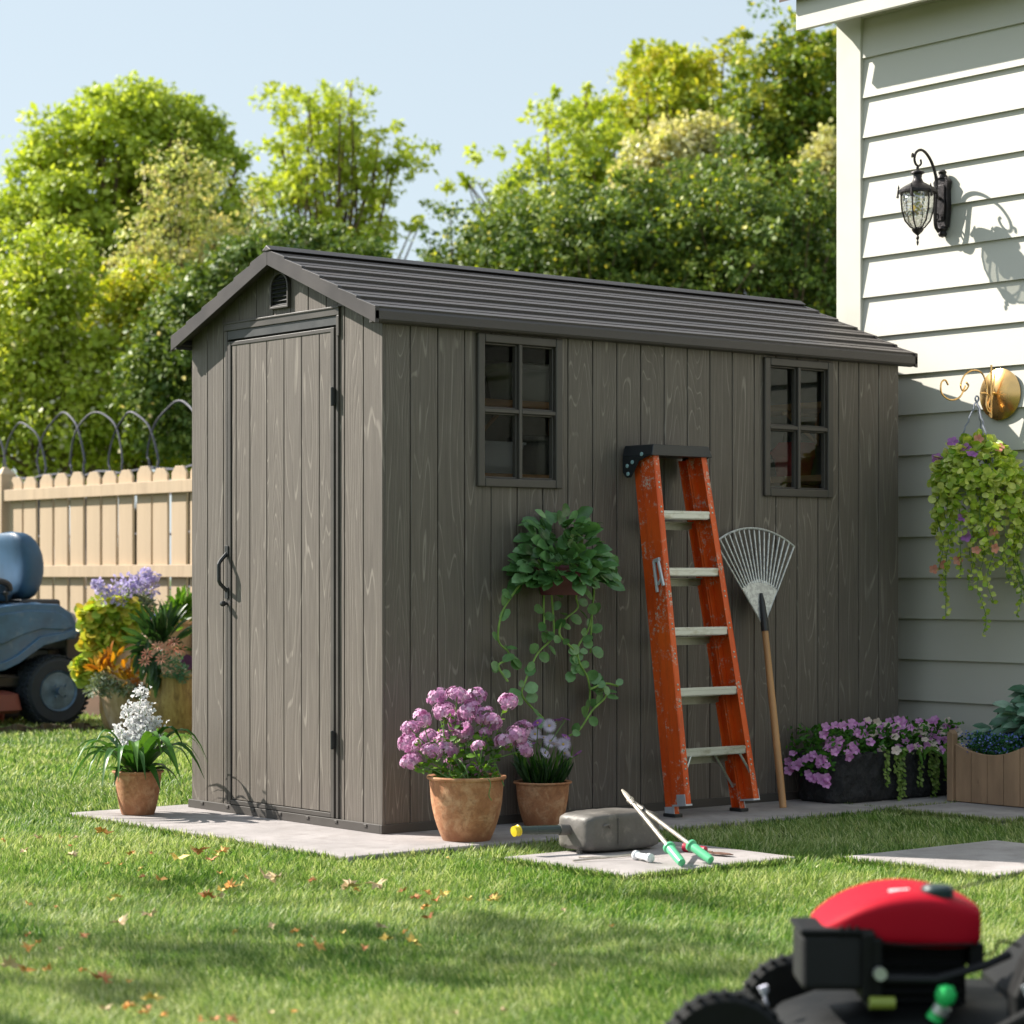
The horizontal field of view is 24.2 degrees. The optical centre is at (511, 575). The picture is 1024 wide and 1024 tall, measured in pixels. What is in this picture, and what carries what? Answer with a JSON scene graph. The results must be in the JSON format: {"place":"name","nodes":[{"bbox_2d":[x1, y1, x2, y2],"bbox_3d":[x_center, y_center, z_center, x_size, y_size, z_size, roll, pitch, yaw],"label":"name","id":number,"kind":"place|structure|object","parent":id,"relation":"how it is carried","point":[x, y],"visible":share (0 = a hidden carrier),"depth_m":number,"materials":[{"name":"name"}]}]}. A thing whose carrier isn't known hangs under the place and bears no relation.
{"place":"outdoors","nodes":[
{"label":"outdoors","id":0,"kind":"place"},
{"bbox_2d":[0,0,836,578],"label":"sky","id":1,"kind":"structure","parent":0,"point":[459,74],"materials":[{"name":"blue"}]},
{"bbox_2d":[0,579,1023,1023],"bbox_3d":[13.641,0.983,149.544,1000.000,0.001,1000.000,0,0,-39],"label":"lawn","id":2,"kind":"structure","parent":0,"point":[382,867],"depth_m":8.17,"materials":[{"name":"plant"}]},
{"bbox_2d":[0,954,21,969],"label":"fallen leaf","id":3,"kind":"object","parent":2,"relation":"on","point":[11,963],"visible":0.95,"depth_m":5.78,"materials":[{"name":"brown plant"}]},
{"bbox_2d":[18,964,35,972],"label":"fallen leaf","id":4,"kind":"object","parent":2,"relation":"on","point":[23,968],"visible":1,"depth_m":5.70,"materials":[{"name":"orange plant"}]},
{"bbox_2d":[22,941,35,951],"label":"fallen leaf","id":5,"kind":"object","parent":2,"relation":"on","point":[28,947],"visible":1,"depth_m":6.03,"materials":[{"name":"orange plant"}]},
{"bbox_2d":[0,532,89,724],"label":"ride on mower","id":6,"kind":"object","parent":2,"relation":"on","point":[39,640],"visible":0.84,"depth_m":15.60,"materials":[{"name":"blue painted metal"},{"name":"rubber"},{"name":"vinyl"}]},
{"bbox_2d":[40,963,52,970],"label":"fallen leaf","id":7,"kind":"object","parent":2,"relation":"on","point":[48,967],"visible":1,"depth_m":5.72,"materials":[{"name":"orange plant"}]},
{"bbox_2d":[0,723,99,732],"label":"lawn edging","id":8,"kind":"object","parent":2,"relation":"on","point":[43,726],"visible":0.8,"depth_m":14.98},
{"bbox_2d":[66,849,77,856],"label":"fallen leaf","id":9,"kind":"object","parent":2,"relation":"on","point":[74,853],"visible":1,"depth_m":8.03,"materials":[{"name":"beige plant"}]},
{"bbox_2d":[0,207,161,598],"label":"garden shrub","id":10,"kind":"object","parent":2,"relation":"on","point":[44,293],"visible":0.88,"depth_m":23.74,"materials":[{"name":"green plant"}]},
{"bbox_2d":[79,932,88,937],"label":"fallen leaf","id":11,"kind":"object","parent":2,"relation":"on","point":[83,935],"visible":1,"depth_m":6.23,"materials":[{"name":"red plant"}]},
{"bbox_2d":[0,466,191,716],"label":"picket fence","id":12,"kind":"object","parent":2,"relation":"on","point":[19,498],"visible":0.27,"depth_m":16.60,"materials":[{"name":"beige wood"}]},
{"bbox_2d":[0,400,191,611],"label":"loop wire fence","id":13,"kind":"object","parent":2,"relation":"on","point":[112,439],"visible":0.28,"depth_m":18.60,"materials":[{"name":"metal"}]},
{"bbox_2d":[89,969,114,983],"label":"fallen leaf","id":14,"kind":"object","parent":2,"relation":"on","point":[103,975],"visible":1,"depth_m":5.59,"materials":[{"name":"brown plant"}]},
{"bbox_2d":[94,826,113,834],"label":"fallen leaf","id":15,"kind":"object","parent":2,"relation":"on","point":[104,830],"visible":1,"depth_m":8.77,"materials":[{"name":"plant"}]},
{"bbox_2d":[99,1004,111,1011],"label":"fallen leaf","id":16,"kind":"object","parent":2,"relation":"on","point":[107,1007],"visible":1,"depth_m":5.19,"materials":[{"name":"beige plant"}]},
{"bbox_2d":[67,566,161,730],"bbox_3d":[-2.470,0.460,15.008,0.538,1.046,0.520,0,0,-39],"label":"potted coleus","id":17,"kind":"object","parent":2,"relation":"on","point":[96,620],"visible":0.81,"depth_m":14.94,"materials":[{"name":"plant"}]},
{"bbox_2d":[82,640,146,729],"bbox_3d":[-2.513,0.691,14.995,0.412,0.584,0.701,0,0,-20],"label":"potted croton","id":18,"kind":"object","parent":2,"relation":"on","point":[102,686],"visible":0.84,"depth_m":14.79,"materials":[{"name":"plant"}]},
{"bbox_2d":[109,913,128,924],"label":"fallen leaf","id":19,"kind":"object","parent":2,"relation":"on","point":[122,920],"visible":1,"depth_m":6.48,"materials":[{"name":"beige plant"}]},
{"bbox_2d":[122,1000,137,1009],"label":"fallen leaf","id":20,"kind":"object","parent":2,"relation":"on","point":[126,1005],"visible":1,"depth_m":5.21,"materials":[{"name":"orange plant"}]},
{"bbox_2d":[74,255,191,585],"bbox_3d":[-3.729,-1.155,24.509,1.674,4.291,1.280,0,0,3],"label":"garden shrub","id":21,"kind":"object","parent":2,"relation":"on","point":[125,300],"visible":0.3,"depth_m":24.29,"materials":[{"name":"green plant"}]},
{"bbox_2d":[0,69,266,603],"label":"maple tree","id":22,"kind":"object","parent":2,"relation":"on","point":[59,179],"visible":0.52,"depth_m":28.49,"materials":[{"name":"green plant"}]},
{"bbox_2d":[135,1008,149,1013],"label":"fallen leaf","id":23,"kind":"object","parent":2,"relation":"on","point":[146,1011],"visible":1,"depth_m":5.13,"materials":[{"name":"orange plant"}]},
{"bbox_2d":[140,908,158,916],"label":"fallen leaf","id":24,"kind":"object","parent":2,"relation":"on","point":[148,914],"visible":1,"depth_m":6.63,"materials":[{"name":"beige plant"}]},
{"bbox_2d":[140,992,165,999],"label":"fallen leaf","id":25,"kind":"object","parent":2,"relation":"on","point":[150,995],"visible":1,"depth_m":5.31,"materials":[{"name":"yellow plant"}]},
{"bbox_2d":[121,596,191,736],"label":"potted strap plant","id":26,"kind":"object","parent":2,"relation":"on","point":[169,693],"visible":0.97,"depth_m":14.58,"materials":[{"name":"green plant"}]},
{"bbox_2d":[155,874,166,880],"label":"fallen leaf","id":27,"kind":"object","parent":2,"relation":"on","point":[158,878],"visible":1,"depth_m":7.43,"materials":[{"name":"orange plant"}]},
{"bbox_2d":[141,585,191,715],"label":"flowering plant","id":28,"kind":"object","parent":2,"relation":"on","point":[181,597],"visible":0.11,"depth_m":15.41,"materials":[{"name":"plant"}]},
{"bbox_2d":[169,852,188,860],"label":"fallen leaf","id":29,"kind":"object","parent":2,"relation":"on","point":[174,856],"visible":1,"depth_m":7.94,"materials":[{"name":"yellow plant"}]},
{"bbox_2d":[98,116,288,594],"bbox_3d":[-3.503,-2.007,25.897,2.064,5.987,1.216,0,0,18],"label":"feathery shrub","id":30,"kind":"object","parent":2,"relation":"on","point":[187,253],"visible":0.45,"depth_m":25.96,"materials":[{"name":"green plant"}]},
{"bbox_2d":[190,846,210,854],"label":"fallen leaf","id":31,"kind":"object","parent":2,"relation":"on","point":[197,850],"visible":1,"depth_m":8.18,"materials":[{"name":"brown plant"}]},
{"bbox_2d":[198,889,215,897],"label":"fallen leaf","id":32,"kind":"object","parent":2,"relation":"on","point":[204,894],"visible":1,"depth_m":7.04,"materials":[{"name":"brown plant"}]},
{"bbox_2d":[213,846,228,852],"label":"fallen leaf","id":33,"kind":"object","parent":2,"relation":"on","point":[224,849],"visible":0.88,"depth_m":8.16,"materials":[{"name":"orange plant"}]},
{"bbox_2d":[224,877,237,889],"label":"fallen leaf","id":34,"kind":"object","parent":2,"relation":"on","point":[228,884],"visible":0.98,"depth_m":7.25,"materials":[{"name":"orange plant"}]},
{"bbox_2d":[226,1013,237,1022],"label":"fallen leaf","id":35,"kind":"object","parent":2,"relation":"on","point":[231,1018],"visible":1,"depth_m":5.06,"materials":[{"name":"orange plant"}]},
{"bbox_2d":[99,198,402,470],"bbox_3d":[-2.523,-1.303,23.015,2.858,4.588,1.645,0,0,18],"label":"garden shrub","id":36,"kind":"object","parent":2,"relation":"on","point":[214,277],"visible":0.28,"depth_m":22.78,"materials":[{"name":"green plant"}]},
{"bbox_2d":[259,866,271,878],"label":"fallen leaf","id":37,"kind":"object","parent":2,"relation":"on","point":[267,875],"visible":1,"depth_m":7.51,"materials":[{"name":"beige plant"}]},
{"bbox_2d":[268,871,281,882],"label":"fallen leaf","id":38,"kind":"object","parent":2,"relation":"on","point":[273,877],"visible":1,"depth_m":7.43,"materials":[{"name":"beige plant"}]},
{"bbox_2d":[313,939,325,949],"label":"fallen leaf","id":39,"kind":"object","parent":2,"relation":"on","point":[319,946],"visible":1,"depth_m":6.05,"materials":[{"name":"brown plant"}]},
{"bbox_2d":[218,77,457,259],"bbox_3d":[-2.326,-2.811,31.046,3.363,7.599,2.631,0,0,25],"label":"slender tree","id":40,"kind":"object","parent":2,"relation":"on","point":[294,187],"visible":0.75,"depth_m":30.71,"materials":[{"name":"green plant"}]},
{"bbox_2d":[341,878,360,889],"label":"fallen leaf","id":41,"kind":"object","parent":2,"relation":"on","point":[346,884],"visible":1,"depth_m":7.25,"materials":[{"name":"beige plant"}]},
{"bbox_2d":[366,879,386,889],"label":"fallen leaf","id":42,"kind":"object","parent":2,"relation":"on","point":[378,885],"visible":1,"depth_m":7.25,"materials":[{"name":"beige plant"}]},
{"bbox_2d":[375,921,387,927],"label":"fallen leaf","id":43,"kind":"object","parent":2,"relation":"on","point":[379,925],"visible":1,"depth_m":6.39,"materials":[{"name":"plant"}]},
{"bbox_2d":[379,932,392,939],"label":"fallen leaf","id":44,"kind":"object","parent":2,"relation":"on","point":[384,936],"visible":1,"depth_m":6.18,"materials":[{"name":"yellow plant"}]},
{"bbox_2d":[405,932,421,945],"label":"fallen leaf","id":45,"kind":"object","parent":2,"relation":"on","point":[411,938],"visible":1,"depth_m":6.17,"materials":[{"name":"yellow plant"}]},
{"bbox_2d":[410,894,420,898],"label":"fallen leaf","id":46,"kind":"object","parent":2,"relation":"on","point":[417,896],"visible":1,"depth_m":6.99,"materials":[{"name":"orange plant"}]},
{"bbox_2d":[420,903,430,909],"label":"fallen leaf","id":47,"kind":"object","parent":2,"relation":"on","point":[425,905],"visible":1,"depth_m":6.81,"materials":[{"name":"orange plant"}]},
{"bbox_2d":[420,910,433,918],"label":"fallen leaf","id":48,"kind":"object","parent":2,"relation":"on","point":[426,916],"visible":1,"depth_m":6.59,"materials":[{"name":"orange plant"}]},
{"bbox_2d":[439,889,450,896],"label":"fallen leaf","id":49,"kind":"object","parent":2,"relation":"on","point":[445,893],"visible":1,"depth_m":7.07,"materials":[{"name":"yellow plant"}]},
{"bbox_2d":[70,799,883,863],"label":"shed base slab","id":50,"kind":"structure","parent":2,"relation":"on","point":[339,843],"depth_m":9.06,"materials":[{"name":"concrete"}]},
{"bbox_2d":[64,682,206,815],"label":"potted white flower","id":51,"kind":"object","parent":50,"relation":"on","point":[136,752],"visible":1,"depth_m":9.51,"materials":[{"name":"green plant"}]},
{"bbox_2d":[397,686,533,841],"bbox_3d":[-0.168,0.675,8.638,0.505,0.556,0.289,0,0,16],"label":"potted phlox","id":52,"kind":"object","parent":50,"relation":"on","point":[466,800],"visible":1,"depth_m":8.59,"materials":[{"name":"plant"}]},
{"bbox_2d":[171,245,917,833],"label":"garden shed","id":53,"kind":"structure","parent":50,"relation":"on","point":[357,517],"depth_m":9.49,"materials":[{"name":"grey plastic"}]},
{"bbox_2d":[217,327,335,817],"bbox_3d":[-0.925,-0.013,9.338,0.069,1.859,0.759,0,0,-39],"label":"door","id":54,"kind":"structure","parent":53,"relation":"in","point":[280,593],"depth_m":9.33,"materials":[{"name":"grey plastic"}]},
{"bbox_2d":[476,333,561,488],"bbox_3d":[0.023,-0.634,9.245,0.422,0.586,0.040,0,0,-39],"label":"window","id":55,"kind":"structure","parent":53,"relation":"in","point":[517,412],"depth_m":9.23,"materials":[{"name":"grey wood"}]},
{"bbox_2d":[491,503,624,736],"bbox_3d":[0.205,0.172,9.227,0.465,0.911,0.552,0,0,14],"label":"wall plant","id":56,"kind":"object","parent":53,"relation":"attached to","point":[569,564],"depth_m":9.17,"materials":[{"name":"green plant"}]},
{"bbox_2d":[485,398,820,445],"bbox_3d":[0.592,-0.686,10.608,1.710,0.178,1.200,0,0,-39],"label":"wall shelf","id":57,"kind":"object","parent":53,"relation":"attached to","point":[810,409],"depth_m":10.68,"materials":[{"name":"brown wood"}]},
{"bbox_2d":[485,362,548,401],"bbox_3d":[0.060,-0.861,10.729,0.373,0.168,0.220,0,0,-39],"label":"storage bin","id":58,"kind":"object","parent":57,"relation":"on","point":[535,382],"visible":0.52,"depth_m":10.63,"materials":[{"name":"grey plastic"}]},
{"bbox_2d":[485,473,820,487],"bbox_3d":[0.592,-0.361,10.608,1.710,0.178,1.200,0,0,-39],"label":"wall shelf","id":59,"kind":"object","parent":53,"relation":"attached to","point":[810,481],"depth_m":10.70,"materials":[{"name":"brown wood"}]},
{"bbox_2d":[485,441,525,473],"bbox_3d":[-0.135,-0.521,10.557,0.381,0.140,0.212,0,0,-39],"label":"storage bin","id":60,"kind":"object","parent":59,"relation":"on","point":[498,456],"visible":0.31,"depth_m":10.50,"materials":[{"name":"grey plastic"}]},
{"bbox_2d":[506,435,548,474],"bbox_3d":[0.131,-0.540,10.800,0.263,0.178,0.220,0,0,-39],"label":"storage bin","id":61,"kind":"object","parent":59,"relation":"on","point":[535,455],"visible":0.48,"depth_m":10.69,"materials":[{"name":"grey plastic"}]},
{"bbox_2d":[771,450,776,476],"bbox_3d":[1.161,-0.515,11.073,0.209,0.128,0.198,0,0,-39],"label":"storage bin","id":62,"kind":"object","parent":59,"relation":"on","point":[773,471],"visible":0.02,"depth_m":11.00,"materials":[{"name":"grey plastic"}]},
{"bbox_2d":[771,442,814,476],"bbox_3d":[1.284,-0.530,10.923,0.159,0.158,0.148,0,0,-39],"label":"storage bin","id":63,"kind":"object","parent":59,"relation":"on","point":[781,453],"visible":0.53,"depth_m":10.88,"materials":[{"name":"grey plastic"}]},
{"bbox_2d":[763,357,832,497],"bbox_3d":[1.217,-0.631,10.220,0.419,0.587,0.040,0,0,-39],"label":"window","id":64,"kind":"structure","parent":53,"relation":"in","point":[795,428],"depth_m":10.21,"materials":[{"name":"grey wood"}]},
{"bbox_2d":[510,717,581,825],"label":"potted daisies","id":65,"kind":"object","parent":50,"relation":"on","point":[542,789],"visible":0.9,"depth_m":9.08,"materials":[{"name":"ceramic"}]},
{"bbox_2d":[623,444,759,817],"bbox_3d":[0.719,0.216,9.593,0.478,1.474,0.306,0,0,-39],"label":"step ladder","id":66,"kind":"object","parent":50,"relation":"on","point":[733,752],"visible":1,"depth_m":9.55,"materials":[{"name":"orange paint"}]},
{"bbox_2d":[719,527,794,807],"bbox_3d":[1.079,0.376,9.924,0.465,1.160,0.223,0,0,-39],"label":"garden rake","id":67,"kind":"object","parent":50,"relation":"on","point":[760,593],"visible":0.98,"depth_m":9.93,"materials":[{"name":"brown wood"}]},
{"bbox_2d":[0,712,979,825],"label":"grass","id":68,"kind":"structure","parent":2,"relation":"on","point":[50,799],"depth_m":11.43,"materials":[{"name":"green plant"}]},
{"bbox_2d":[486,894,502,901],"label":"fallen leaf","id":69,"kind":"object","parent":2,"relation":"on","point":[495,897],"visible":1,"depth_m":6.97,"materials":[{"name":"yellow plant"}]},
{"bbox_2d":[407,152,588,272],"bbox_3d":[0.209,-1.677,25.796,2.387,5.336,2.641,0,0,-39],"label":"hedge bush","id":70,"kind":"object","parent":2,"relation":"on","point":[433,255],"visible":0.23,"depth_m":25.56,"materials":[{"name":"green plant"}]},
{"bbox_2d":[61,798,1023,881],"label":"grass","id":71,"kind":"structure","parent":2,"relation":"on","point":[766,863],"depth_m":8.20,"materials":[{"name":"green plant"}]},
{"bbox_2d":[435,81,655,250],"bbox_3d":[0.896,-2.714,31.101,3.816,7.409,2.823,0,0,14],"label":"ash tree","id":72,"kind":"object","parent":2,"relation":"on","point":[585,145],"visible":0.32,"depth_m":30.77,"materials":[{"name":"green plant"}]},
{"bbox_2d":[435,155,768,293],"bbox_3d":[0.848,-1.722,25.189,3.328,5.425,3.134,0,0,-4],"label":"hedge bush","id":73,"kind":"object","parent":2,"relation":"on","point":[611,217],"visible":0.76,"depth_m":24.61,"materials":[{"name":"green plant"}]},
{"bbox_2d":[504,841,792,878],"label":"paving slab","id":74,"kind":"structure","parent":2,"relation":"on","point":[630,865],"depth_m":8.04,"materials":[{"name":"concrete"}]},
{"bbox_2d":[511,808,658,853],"bbox_3d":[0.256,0.884,8.260,0.544,0.138,0.202,0,0,-36],"label":"fuel can","id":75,"kind":"object","parent":74,"relation":"on","point":[601,829],"visible":0.95,"depth_m":8.23,"materials":[{"name":"grey plastic"}]},
{"bbox_2d":[579,853,630,857],"bbox_3d":[0.328,0.947,8.086,0.201,0.010,0.064,0,0,-24],"label":"screwdriver","id":76,"kind":"object","parent":74,"relation":"on","point":[598,856],"visible":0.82,"depth_m":8.06,"materials":[{"name":"metal"}]},
{"bbox_2d":[572,850,654,862],"bbox_3d":[0.340,0.937,7.988,0.274,0.033,0.099,0,0,4],"label":"hand weeder","id":77,"kind":"object","parent":74,"relation":"on","point":[638,855],"visible":1,"depth_m":7.98,"materials":[{"name":"white plastic"}]},
{"bbox_2d":[621,789,713,865],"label":"loppers","id":78,"kind":"object","parent":74,"relation":"on","point":[672,851],"visible":1,"depth_m":7.95,"materials":[{"name":"steel"},{"name":"green plastic"}]},
{"bbox_2d":[682,843,733,854],"bbox_3d":[0.670,0.936,8.177,0.225,0.034,0.044,0,0,43],"label":"hand trowel","id":79,"kind":"object","parent":74,"relation":"on","point":[705,848],"visible":0.59,"depth_m":8.18,"materials":[{"name":"red plastic"}]},
{"bbox_2d":[561,37,767,184],"bbox_3d":[2.354,-3.232,32.989,3.370,8.444,2.616,0,0,0],"label":"tall tree","id":80,"kind":"object","parent":2,"relation":"on","point":[675,76],"visible":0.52,"depth_m":32.62,"materials":[{"name":"green plant"}]},
{"bbox_2d":[539,152,812,306],"bbox_3d":[1.814,-1.830,25.973,3.077,5.635,2.936,0,0,-17],"label":"hedge bush","id":81,"kind":"object","parent":2,"relation":"on","point":[656,185],"visible":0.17,"depth_m":25.33,"materials":[{"name":"green plant"}]},
{"bbox_2d":[590,108,836,218],"bbox_3d":[2.576,-2.330,29.130,3.478,6.640,1.526,0,0,-9],"label":"blossoming tree","id":82,"kind":"object","parent":2,"relation":"on","point":[691,140],"visible":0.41,"depth_m":28.80,"materials":[{"name":"green plant"}]},
{"bbox_2d":[624,0,836,294],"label":"tall tree","id":83,"kind":"object","parent":2,"relation":"on","point":[786,116],"visible":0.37,"depth_m":31.59,"materials":[{"name":"green plant"}]},
{"bbox_2d":[648,97,836,317],"bbox_3d":[2.690,-2.002,24.868,3.958,5.979,2.805,0,0,2],"label":"hedge bush","id":84,"kind":"object","parent":2,"relation":"on","point":[774,223],"visible":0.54,"depth_m":24.59,"materials":[{"name":"green plant"}]},
{"bbox_2d":[665,871,1023,1023],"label":"push mower","id":85,"kind":"object","parent":2,"relation":"on","point":[895,951],"visible":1,"depth_m":4.38,"materials":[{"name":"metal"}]},
{"bbox_2d":[842,794,956,806],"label":"patio slab","id":86,"kind":"structure","parent":2,"relation":"on","point":[925,800],"depth_m":10.13,"materials":[{"name":"concrete"}]},
{"bbox_2d":[782,715,968,803],"bbox_3d":[1.594,0.781,10.280,0.924,0.354,0.374,0,0,-39],"label":"stone trough","id":87,"kind":"object","parent":86,"relation":"on","point":[866,765],"visible":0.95,"depth_m":10.13,"materials":[{"name":"stone"}]},
{"bbox_2d":[779,0,1023,748],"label":"house","id":88,"kind":"structure","parent":2,"relation":"on","point":[941,82],"depth_m":10.77,"materials":[{"name":"white wood"}]},
{"bbox_2d":[896,149,951,245],"bbox_3d":[1.842,-1.684,10.650,0.281,0.434,0.190,0,0,-39],"label":"wall lantern","id":89,"kind":"object","parent":88,"relation":"attached to","point":[917,187],"depth_m":10.66,"materials":[{"name":"metal"}]},
{"bbox_2d":[940,365,1020,419],"bbox_3d":[2.013,-0.803,10.382,0.336,0.238,0.226,0,0,-39],"label":"plant bracket","id":90,"kind":"object","parent":88,"relation":"attached to","point":[1000,392],"visible":1,"depth_m":10.45,"materials":[{"name":"gold metal"}]},
{"bbox_2d":[927,395,1023,636],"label":"hanging basket","id":91,"kind":"object","parent":90,"relation":"hanging from","point":[955,478],"visible":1,"depth_m":10.21,"materials":[{"name":"plant"}]},
{"bbox_2d":[845,840,1023,876],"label":"paving slab","id":92,"kind":"structure","parent":2,"relation":"on","point":[994,856],"depth_m":8.14,"materials":[{"name":"concrete"}]},
{"bbox_2d":[892,802,1023,825],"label":"patio slab","id":93,"kind":"structure","parent":2,"relation":"on","point":[987,810],"depth_m":9.79,"materials":[{"name":"concrete"}]},
{"bbox_2d":[947,684,1023,806],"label":"timber planter","id":94,"kind":"object","parent":93,"relation":"on","point":[987,767],"visible":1,"depth_m":10.04,"materials":[{"name":"wood"}]}
]}

